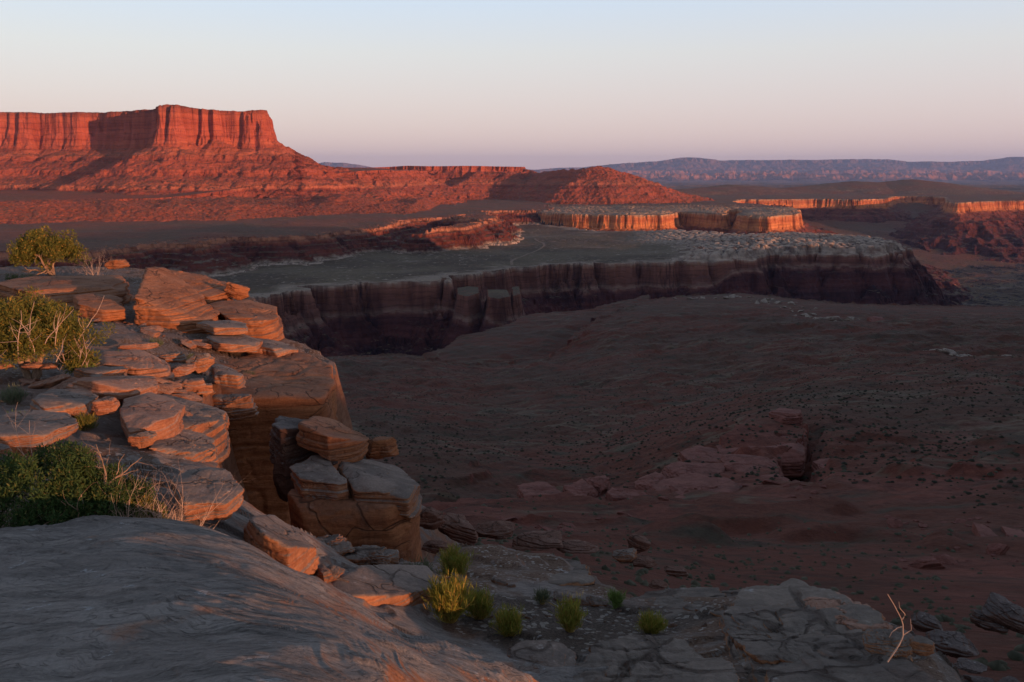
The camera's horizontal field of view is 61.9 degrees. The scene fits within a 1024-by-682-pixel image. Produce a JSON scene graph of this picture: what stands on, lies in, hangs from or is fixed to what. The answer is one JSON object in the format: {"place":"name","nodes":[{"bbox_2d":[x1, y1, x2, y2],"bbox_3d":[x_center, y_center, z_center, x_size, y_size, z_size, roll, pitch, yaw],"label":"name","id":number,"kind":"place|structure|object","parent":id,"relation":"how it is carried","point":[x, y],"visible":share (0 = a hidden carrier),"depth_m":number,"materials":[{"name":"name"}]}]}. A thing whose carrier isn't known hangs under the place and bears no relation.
{"place":"outdoors","nodes":[
{"label":"outdoors","id":0,"kind":"place"},
{"bbox_2d":[0,104,466,237],"bbox_3d":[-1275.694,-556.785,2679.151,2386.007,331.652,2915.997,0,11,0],"label":"mesa","id":1,"kind":"structure","parent":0,"point":[164,163],"depth_m":2352.53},
{"bbox_2d":[0,266,963,681],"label":"bedrock","id":2,"kind":"structure","parent":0,"point":[104,598],"depth_m":3.95,"materials":[{"name":"stone"}]},
{"bbox_2d":[0,382,29,404],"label":"bush","id":3,"kind":"object","parent":2,"relation":"on","point":[14,396],"visible":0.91,"depth_m":9.34,"materials":[{"name":"green plant"}]},
{"bbox_2d":[0,409,78,446],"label":"rock slab","id":4,"kind":"object","parent":2,"relation":"on","point":[57,425],"visible":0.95,"depth_m":7.20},
{"bbox_2d":[27,373,70,388],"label":"broken rock","id":5,"kind":"object","parent":2,"relation":"on","point":[50,382],"visible":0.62,"depth_m":10.20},
{"bbox_2d":[0,285,116,378],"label":"desert shrub","id":6,"kind":"object","parent":2,"relation":"on","point":[29,331],"visible":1,"depth_m":10.69,"materials":[{"name":"green plant"}]},
{"bbox_2d":[47,377,77,390],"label":"broken rock","id":7,"kind":"object","parent":2,"relation":"on","point":[63,384],"visible":0.44,"depth_m":10.17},
{"bbox_2d":[30,389,98,415],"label":"rock slab","id":8,"kind":"object","parent":2,"relation":"on","point":[71,402],"visible":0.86,"depth_m":8.46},
{"bbox_2d":[0,275,131,305],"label":"rock ledge","id":9,"kind":"object","parent":2,"relation":"on","point":[65,289],"visible":0.56,"depth_m":20.32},
{"bbox_2d":[6,224,91,275],"bbox_3d":[-13.792,-2.665,25.526,2.176,1.632,1.770,-4,12,-17],"label":"juniper bush","id":10,"kind":"object","parent":9,"relation":"on","point":[36,246],"visible":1,"depth_m":25.13,"materials":[{"name":"green plant"}]},
{"bbox_2d":[52,337,100,374],"bbox_3d":[-5.630,0.242,11.093,0.619,0.673,0.657,0,11,0],"label":"desert shrub","id":11,"kind":"object","parent":2,"relation":"on","point":[69,361],"visible":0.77,"depth_m":10.98,"materials":[{"name":"green plant"}]},
{"bbox_2d":[11,462,156,522],"bbox_3d":[-2.614,1.051,5.306,0.886,0.697,0.768,9,14,37],"label":"juniper bush","id":12,"kind":"object","parent":2,"relation":"on","point":[129,482],"visible":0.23,"depth_m":5.32,"materials":[{"name":"green plant"}]},
{"bbox_2d":[0,438,169,527],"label":"juniper bush","id":13,"kind":"object","parent":2,"relation":"on","point":[17,473],"visible":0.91,"depth_m":5.01,"materials":[{"name":"green plant"}]},
{"bbox_2d":[75,412,98,430],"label":"bush","id":14,"kind":"object","parent":2,"relation":"on","point":[86,423],"visible":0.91,"depth_m":8.28,"materials":[{"name":"green plant"}]},
{"bbox_2d":[73,293,125,321],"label":"rock slab","id":15,"kind":"object","parent":2,"relation":"on","point":[111,308],"visible":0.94,"depth_m":17.79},
{"bbox_2d":[73,366,127,377],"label":"rock slab","id":16,"kind":"object","parent":2,"relation":"on","point":[99,371],"visible":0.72,"depth_m":10.76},
{"bbox_2d":[90,396,119,415],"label":"boulder","id":17,"kind":"object","parent":2,"relation":"on","point":[107,405],"visible":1,"depth_m":8.38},
{"bbox_2d":[66,375,158,398],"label":"rock slab","id":18,"kind":"object","parent":2,"relation":"on","point":[120,387],"visible":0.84,"depth_m":9.65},
{"bbox_2d":[104,259,129,268],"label":"boulder","id":19,"kind":"object","parent":2,"relation":"on","point":[114,263],"visible":1,"depth_m":24.58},
{"bbox_2d":[101,459,166,517],"bbox_3d":[-2.312,1.021,5.186,0.550,0.744,0.721,0,11,0],"label":"dead bush","id":20,"kind":"object","parent":2,"relation":"on","point":[127,514],"visible":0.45,"depth_m":5.13,"materials":[{"name":"plant"}]},
{"bbox_2d":[98,349,174,379],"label":"rock slab","id":21,"kind":"object","parent":2,"relation":"on","point":[136,362],"visible":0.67,"depth_m":12.04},
{"bbox_2d":[117,342,158,349],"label":"boulder","id":22,"kind":"object","parent":2,"relation":"on","point":[143,345],"visible":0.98,"depth_m":13.67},
{"bbox_2d":[127,431,157,448],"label":"boulder","id":23,"kind":"object","parent":2,"relation":"on","point":[144,439],"visible":1,"depth_m":7.73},
{"bbox_2d":[119,392,184,447],"bbox_3d":[-3.704,0.789,8.832,0.616,0.389,1.835,-4,12,-21],"label":"boulder","id":24,"kind":"object","parent":2,"relation":"on","point":[161,416],"visible":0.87,"depth_m":8.36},
{"bbox_2d":[124,492,180,518],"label":"juniper bush","id":25,"kind":"object","parent":2,"relation":"on","point":[164,512],"visible":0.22,"depth_m":5.33,"materials":[{"name":"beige plant"}]},
{"bbox_2d":[158,351,186,362],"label":"boulder","id":26,"kind":"object","parent":2,"relation":"on","point":[176,357],"visible":0.9,"depth_m":13.32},
{"bbox_2d":[133,266,219,334],"bbox_3d":[-7.405,-0.817,19.130,1.735,1.519,3.289,-3,12,-16],"label":"rock slab","id":27,"kind":"object","parent":2,"relation":"on","point":[165,298],"visible":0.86,"depth_m":18.30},
{"bbox_2d":[148,429,218,462],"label":"rock slab","id":28,"kind":"object","parent":2,"relation":"on","point":[190,445],"visible":0.53,"depth_m":8.20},
{"bbox_2d":[112,467,255,528],"bbox_3d":[-2.061,1.067,5.248,0.912,0.704,0.764,0,11,0],"label":"dead bush","id":29,"kind":"object","parent":2,"relation":"on","point":[175,505],"visible":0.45,"depth_m":5.33,"materials":[{"name":"plant"}]},
{"bbox_2d":[171,363,196,376],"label":"boulder","id":30,"kind":"object","parent":2,"relation":"on","point":[178,370],"visible":0.96,"depth_m":12.35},
{"bbox_2d":[170,393,202,400],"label":"broken rock","id":31,"kind":"object","parent":2,"relation":"on","point":[192,396],"visible":0.81,"depth_m":11.03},
{"bbox_2d":[174,378,205,391],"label":"boulder","id":32,"kind":"object","parent":2,"relation":"on","point":[195,384],"visible":0.59,"depth_m":11.57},
{"bbox_2d":[161,394,230,463],"bbox_3d":[-3.846,1.071,10.066,1.023,0.954,2.918,-2,11,-12],"label":"rock ledge","id":33,"kind":"object","parent":2,"relation":"on","point":[210,421],"visible":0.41,"depth_m":9.78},
{"bbox_2d":[158,384,175,394],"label":"broken rock","id":34,"kind":"object","parent":33,"relation":"on","point":[165,389],"visible":0.61,"depth_m":10.99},
{"bbox_2d":[185,353,214,372],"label":"boulder","id":35,"kind":"object","parent":2,"relation":"on","point":[203,362],"visible":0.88,"depth_m":13.08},
{"bbox_2d":[168,269,232,303],"bbox_3d":[-8.106,-1.191,22.162,1.687,1.265,3.204,-5,12,-25],"label":"rock ledge","id":36,"kind":"object","parent":2,"relation":"on","point":[211,290],"visible":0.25,"depth_m":21.90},
{"bbox_2d":[170,467,243,520],"bbox_3d":[-2.345,1.142,6.551,0.490,0.216,0.932,-7,13,-30],"label":"rock slab","id":37,"kind":"object","parent":2,"relation":"on","point":[199,489],"visible":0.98,"depth_m":6.35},
{"bbox_2d":[196,320,247,334],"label":"rock slab","id":38,"kind":"object","parent":2,"relation":"on","point":[225,327],"visible":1,"depth_m":17.17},
{"bbox_2d":[208,364,245,388],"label":"rock slab","id":39,"kind":"object","parent":2,"relation":"on","point":[222,375],"visible":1,"depth_m":13.00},
{"bbox_2d":[207,334,262,351],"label":"rock slab","id":40,"kind":"object","parent":2,"relation":"on","point":[236,343],"visible":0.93,"depth_m":16.64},
{"bbox_2d":[212,394,258,421],"bbox_3d":[-4.085,0.981,12.601,0.674,0.421,0.506,-4,12,-18],"label":"boulder","id":41,"kind":"object","parent":2,"relation":"on","point":[236,407],"visible":0.84,"depth_m":12.44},
{"bbox_2d":[224,282,249,299],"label":"boulder","id":42,"kind":"object","parent":2,"relation":"on","point":[236,291],"visible":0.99,"depth_m":21.61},
{"bbox_2d":[209,299,284,340],"bbox_3d":[-6.196,-0.433,19.833,1.675,0.839,2.994,-4,12,-18],"label":"rock ledge","id":43,"kind":"object","parent":2,"relation":"on","point":[262,320],"visible":0.69,"depth_m":19.23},
{"bbox_2d":[213,351,340,524],"bbox_3d":[-4.565,1.761,16.018,2.589,2.833,4.914,-4,12,-20],"label":"rock ledge","id":44,"kind":"object","parent":2,"relation":"on","point":[300,385],"visible":0.35,"depth_m":13.96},
{"bbox_2d":[257,338,297,356],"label":"rock slab","id":45,"kind":"object","parent":2,"relation":"on","point":[270,347],"visible":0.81,"depth_m":17.21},
{"bbox_2d":[244,514,318,574],"bbox_3d":[-1.729,1.456,6.311,0.461,0.478,1.097,-7,13,-31],"label":"rock slab","id":46,"kind":"object","parent":2,"relation":"on","point":[276,538],"visible":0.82,"depth_m":6.03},
{"bbox_2d":[273,452,295,501],"bbox_3d":[-2.990,1.779,11.318,0.351,0.694,0.339,-3,12,-15],"label":"boulder","id":47,"kind":"object","parent":2,"relation":"on","point":[283,483],"visible":0.66,"depth_m":11.19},
{"bbox_2d":[269,416,337,467],"bbox_3d":[-2.873,1.408,11.806,0.977,0.822,1.438,0,11,0],"label":"rock slab","id":48,"kind":"object","parent":2,"relation":"on","point":[283,434],"visible":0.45,"depth_m":11.28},
{"bbox_2d":[313,567,332,582],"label":"broken rock","id":49,"kind":"object","parent":2,"relation":"on","point":[324,574],"visible":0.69,"depth_m":6.22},
{"bbox_2d":[317,534,354,555],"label":"boulder","id":50,"kind":"object","parent":2,"relation":"on","point":[339,544],"visible":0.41,"depth_m":7.45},
{"bbox_2d":[327,565,344,579],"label":"broken rock","id":51,"kind":"object","parent":2,"relation":"on","point":[337,571],"visible":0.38,"depth_m":6.37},
{"bbox_2d":[287,489,422,561],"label":"sandstone block","id":52,"kind":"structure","parent":2,"relation":"on","point":[360,524],"depth_m":9.54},
{"bbox_2d":[289,455,348,500],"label":"rock slab","id":53,"kind":"object","parent":52,"relation":"on","point":[315,476],"visible":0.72,"depth_m":9.79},
{"bbox_2d":[337,459,421,518],"bbox_3d":[-1.658,1.825,10.609,0.980,0.761,2.269,-5,12,-23],"label":"rock slab","id":54,"kind":"object","parent":52,"relation":"on","point":[370,481],"visible":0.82,"depth_m":9.86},
{"bbox_2d":[296,416,368,461],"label":"rock slab","id":55,"kind":"object","parent":54,"relation":"on","point":[329,439],"visible":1,"depth_m":10.87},
{"bbox_2d":[366,436,398,458],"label":"boulder","id":56,"kind":"object","parent":54,"relation":"on","point":[380,447],"visible":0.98,"depth_m":12.03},
{"bbox_2d":[343,545,399,565],"bbox_3d":[-1.251,1.899,7.466,0.536,0.146,0.306,-2,11,-10],"label":"boulder","id":57,"kind":"object","parent":2,"relation":"on","point":[369,555],"visible":0.8,"depth_m":7.42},
{"bbox_2d":[331,564,441,605],"bbox_3d":[-0.974,1.920,6.636,0.616,0.431,1.169,6,13,30],"label":"rock slab","id":58,"kind":"object","parent":2,"relation":"on","point":[388,584],"visible":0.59,"depth_m":6.49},
{"bbox_2d":[419,506,444,529],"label":"boulder","id":59,"kind":"object","parent":2,"relation":"on","point":[431,518],"visible":0.83,"depth_m":16.99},
{"bbox_2d":[421,540,449,553],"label":"boulder","id":60,"kind":"object","parent":2,"relation":"on","point":[432,546],"visible":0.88,"depth_m":12.88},
{"bbox_2d":[422,568,478,623],"bbox_3d":[-0.464,1.922,6.347,0.419,0.415,0.477,-7,13,-33],"label":"rabbitbrush","id":61,"kind":"object","parent":2,"relation":"on","point":[450,599],"visible":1,"depth_m":6.31,"materials":[{"name":"plant"}]},
{"bbox_2d":[436,541,478,575],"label":"rabbitbrush","id":62,"kind":"object","parent":2,"relation":"on","point":[450,560],"visible":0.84,"depth_m":7.55,"materials":[{"name":"plant"}]},
{"bbox_2d":[438,513,477,544],"bbox_3d":[-1.217,4.057,18.503,0.957,0.533,0.776,-1,11,-4],"label":"boulder","id":63,"kind":"object","parent":2,"relation":"on","point":[458,528],"visible":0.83,"depth_m":18.20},
{"bbox_2d":[463,584,497,618],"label":"rabbitbrush","id":64,"kind":"object","parent":2,"relation":"on","point":[481,606],"visible":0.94,"depth_m":6.45,"materials":[{"name":"plant"}]},
{"bbox_2d":[475,520,514,539],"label":"boulder","id":65,"kind":"object","parent":2,"relation":"on","point":[499,530],"visible":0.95,"depth_m":20.48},
{"bbox_2d":[488,604,524,636],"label":"rabbitbrush","id":66,"kind":"object","parent":2,"relation":"on","point":[508,624],"visible":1,"depth_m":6.17,"materials":[{"name":"plant"}]},
{"bbox_2d":[512,530,562,550],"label":"boulder","id":67,"kind":"object","parent":2,"relation":"on","point":[539,540],"visible":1,"depth_m":18.41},
{"bbox_2d":[507,640,576,673],"bbox_3d":[0.194,2.157,5.703,0.483,0.111,0.560,0,11,2],"label":"boulder","id":68,"kind":"object","parent":2,"relation":"on","point":[550,653],"visible":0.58,"depth_m":5.75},
{"bbox_2d":[532,584,553,604],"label":"shrub","id":69,"kind":"object","parent":2,"relation":"on","point":[543,596],"visible":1,"depth_m":6.91,"materials":[{"name":"plant"}]},
{"bbox_2d":[549,589,587,632],"bbox_3d":[0.428,2.006,6.292,0.286,0.334,0.294,-5,12,-26],"label":"rabbitbrush","id":70,"kind":"object","parent":2,"relation":"on","point":[570,616],"visible":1,"depth_m":6.26,"materials":[{"name":"plant"}]},
{"bbox_2d":[548,556,594,585],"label":"rock slab","id":71,"kind":"object","parent":2,"relation":"on","point":[579,574],"visible":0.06,"depth_m":7.95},
{"bbox_2d":[557,540,598,553],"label":"boulder","id":72,"kind":"object","parent":2,"relation":"on","point":[575,546],"visible":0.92,"depth_m":18.36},
{"bbox_2d":[586,596,607,606],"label":"broken rock","id":73,"kind":"object","parent":2,"relation":"on","point":[594,601],"visible":0.8,"depth_m":7.14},
{"bbox_2d":[600,587,626,609],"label":"green sprig","id":74,"kind":"object","parent":2,"relation":"on","point":[616,599],"visible":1,"depth_m":7.08,"materials":[{"name":"green plant"}]},
{"bbox_2d":[612,548,636,563],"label":"boulder","id":75,"kind":"object","parent":2,"relation":"on","point":[625,556],"visible":0.99,"depth_m":17.09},
{"bbox_2d":[627,534,650,553],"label":"boulder","id":76,"kind":"object","parent":2,"relation":"on","point":[639,543],"visible":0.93,"depth_m":19.07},
{"bbox_2d":[632,555,655,567],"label":"boulder","id":77,"kind":"object","parent":2,"relation":"on","point":[644,561],"visible":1,"depth_m":17.04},
{"bbox_2d":[633,609,670,634],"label":"rabbitbrush","id":78,"kind":"object","parent":2,"relation":"on","point":[650,623],"visible":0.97,"depth_m":6.41,"materials":[{"name":"plant"}]},
{"bbox_2d":[573,635,739,681],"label":"boulder","id":79,"kind":"object","parent":2,"relation":"on","point":[642,658],"visible":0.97,"depth_m":5.58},
{"bbox_2d":[649,579,667,588],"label":"boulder","id":80,"kind":"object","parent":2,"relation":"on","point":[656,583],"visible":1,"depth_m":13.87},
{"bbox_2d":[664,566,687,576],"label":"boulder","id":81,"kind":"object","parent":2,"relation":"on","point":[678,571],"visible":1,"depth_m":16.92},
{"bbox_2d":[629,587,726,619],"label":"rock slab","id":82,"kind":"object","parent":2,"relation":"on","point":[670,599],"visible":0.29,"depth_m":7.39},
{"bbox_2d":[683,585,778,616],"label":"rock slab","id":83,"kind":"object","parent":2,"relation":"on","point":[694,606],"visible":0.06,"depth_m":7.12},
{"bbox_2d":[719,578,938,681],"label":"rock ledge","id":84,"kind":"object","parent":2,"relation":"on","point":[838,653],"visible":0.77,"depth_m":5.88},
{"bbox_2d":[724,620,824,663],"bbox_3d":[1.894,2.220,6.081,0.776,0.561,1.216,0,11,0],"label":"rock slab","id":85,"kind":"object","parent":84,"relation":"on","point":[770,651],"visible":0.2,"depth_m":5.79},
{"bbox_2d":[803,591,892,630],"bbox_3d":[2.477,2.144,6.424,0.594,0.465,0.950,-4,12,-18],"label":"rock slab","id":86,"kind":"object","parent":84,"relation":"on","point":[822,602],"visible":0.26,"depth_m":6.36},
{"bbox_2d":[862,628,912,657],"bbox_3d":[2.441,1.970,5.549,0.306,0.130,0.272,5,12,25],"label":"boulder","id":87,"kind":"object","parent":84,"relation":"on","point":[878,641],"visible":0.97,"depth_m":5.49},
{"bbox_2d":[887,594,911,661],"bbox_3d":[2.333,1.737,5.161,0.166,0.450,0.015,0,11,0],"label":"dead twig","id":88,"kind":"object","parent":84,"relation":"on","point":[892,654],"visible":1,"depth_m":5.16,"materials":[{"name":"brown wood"}]},
{"bbox_2d":[909,635,934,655],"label":"boulder","id":89,"kind":"object","parent":84,"relation":"on","point":[921,645],"visible":0.93,"depth_m":5.45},
{"bbox_2d":[911,611,943,631],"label":"boulder","id":90,"kind":"object","parent":2,"relation":"on","point":[923,621],"visible":0.89,"depth_m":12.64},
{"bbox_2d":[924,629,979,657],"bbox_3d":[6.029,4.180,11.707,0.682,0.226,0.545,6,13,29],"label":"boulder","id":91,"kind":"object","parent":2,"relation":"on","point":[955,644],"visible":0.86,"depth_m":11.60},
{"bbox_2d":[954,657,987,673],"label":"boulder","id":92,"kind":"object","parent":2,"relation":"on","point":[969,665],"visible":0.98,"depth_m":11.02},
{"bbox_2d":[970,609,1008,633],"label":"boulder","id":93,"kind":"object","parent":2,"relation":"on","point":[978,618],"visible":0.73,"depth_m":14.04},
{"bbox_2d":[981,592,1023,634],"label":"boulder","id":94,"kind":"object","parent":2,"relation":"on","point":[1002,611],"visible":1,"depth_m":13.94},
{"bbox_2d":[0,179,1023,356],"bbox_3d":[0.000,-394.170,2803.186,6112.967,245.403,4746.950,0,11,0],"label":"canyon bench","id":95,"kind":"object","parent":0,"point":[441,277],"visible":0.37,"depth_m":1384.61,"materials":[{"name":"stone"}]},
{"bbox_2d":[0,0,1023,169],"label":"sky","id":96,"kind":"structure","parent":0,"point":[529,84],"materials":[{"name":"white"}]},
{"bbox_2d":[348,166,790,206],"bbox_3d":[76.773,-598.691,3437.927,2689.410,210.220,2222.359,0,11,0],"label":"ridge","id":97,"kind":"structure","parent":0,"point":[599,185],"depth_m":2993.52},
{"bbox_2d":[319,157,1023,191],"bbox_3d":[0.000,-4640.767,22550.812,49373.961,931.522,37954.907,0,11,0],"label":"hills","id":98,"kind":"structure","parent":0,"point":[1006,174],"depth_m":30374.09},
{"bbox_2d":[325,293,1023,681],"bbox_3d":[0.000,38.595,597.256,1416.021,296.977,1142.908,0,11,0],"label":"valley","id":99,"kind":"structure","parent":0,"point":[843,507],"depth_m":150.67,"materials":[{"name":"soil"}]},
{"bbox_2d":[517,481,560,497],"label":"rock slab","id":100,"kind":"object","parent":99,"relation":"on","point":[533,489],"visible":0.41,"depth_m":92.06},
{"bbox_2d":[562,479,598,497],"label":"rock slab","id":101,"kind":"object","parent":99,"relation":"on","point":[580,487],"visible":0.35,"depth_m":91.79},
{"bbox_2d":[585,475,610,495],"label":"rock slab","id":102,"kind":"object","parent":99,"relation":"on","point":[601,484],"visible":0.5,"depth_m":93.84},
{"bbox_2d":[605,487,640,500],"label":"rock slab","id":103,"kind":"object","parent":99,"relation":"on","point":[614,494],"visible":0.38,"depth_m":88.07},
{"bbox_2d":[634,472,666,489],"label":"rock slab","id":104,"kind":"object","parent":99,"relation":"on","point":[646,482],"visible":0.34,"depth_m":94.07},
{"bbox_2d":[326,308,1023,512],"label":"blackbrush scrub","id":105,"kind":"object","parent":99,"relation":"on","point":[939,446],"visible":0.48,"depth_m":157.08,"materials":[{"name":"green plant"}]},
{"bbox_2d":[349,343,1023,670],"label":"pale scrub","id":106,"kind":"object","parent":99,"relation":"on","point":[1001,665],"visible":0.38,"depth_m":32.14,"materials":[{"name":"plant"}]},
{"bbox_2d":[660,461,724,478],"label":"rock slab","id":107,"kind":"object","parent":99,"relation":"on","point":[680,468],"visible":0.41,"depth_m":99.17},
{"bbox_2d":[651,476,741,498],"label":"rock slab","id":108,"kind":"object","parent":99,"relation":"on","point":[722,484],"visible":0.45,"depth_m":91.04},
{"bbox_2d":[677,445,724,462],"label":"rock slab","id":109,"kind":"object","parent":99,"relation":"on","point":[708,454],"visible":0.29,"depth_m":108.71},
{"bbox_2d":[720,454,783,476],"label":"rock slab","id":110,"kind":"object","parent":99,"relation":"on","point":[744,463],"visible":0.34,"depth_m":101.09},
{"bbox_2d":[716,442,806,477],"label":"rock slab","id":111,"kind":"object","parent":99,"relation":"on","point":[793,459],"visible":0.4,"depth_m":107.19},
{"bbox_2d":[769,408,802,424],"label":"rock","id":112,"kind":"object","parent":99,"relation":"on","point":[787,416],"visible":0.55,"depth_m":127.50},
{"bbox_2d":[811,458,829,475],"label":"rock slab","id":113,"kind":"object","parent":99,"relation":"on","point":[818,464],"visible":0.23,"depth_m":105.39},
{"bbox_2d":[907,556,945,568],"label":"loose rock","id":114,"kind":"object","parent":99,"relation":"on","point":[926,562],"visible":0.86,"depth_m":39.17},
{"bbox_2d":[932,554,958,564],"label":"loose rock","id":115,"kind":"object","parent":99,"relation":"on","point":[945,559],"visible":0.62,"depth_m":40.58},
{"bbox_2d":[971,522,997,535],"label":"rock slab","id":116,"kind":"object","parent":99,"relation":"on","point":[980,530],"visible":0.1,"depth_m":53.27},
{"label":"rock slab","id":117,"kind":"object","parent":116,"relation":"on","visible":0},
{"bbox_2d":[986,543,1009,554],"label":"loose rock","id":118,"kind":"object","parent":117,"relation":"on","point":[998,548],"visible":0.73,"depth_m":44.24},
{"bbox_2d":[1001,526,1023,536],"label":"rock slab","id":119,"kind":"object","parent":99,"relation":"on","point":[1008,532],"visible":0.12,"depth_m":53.39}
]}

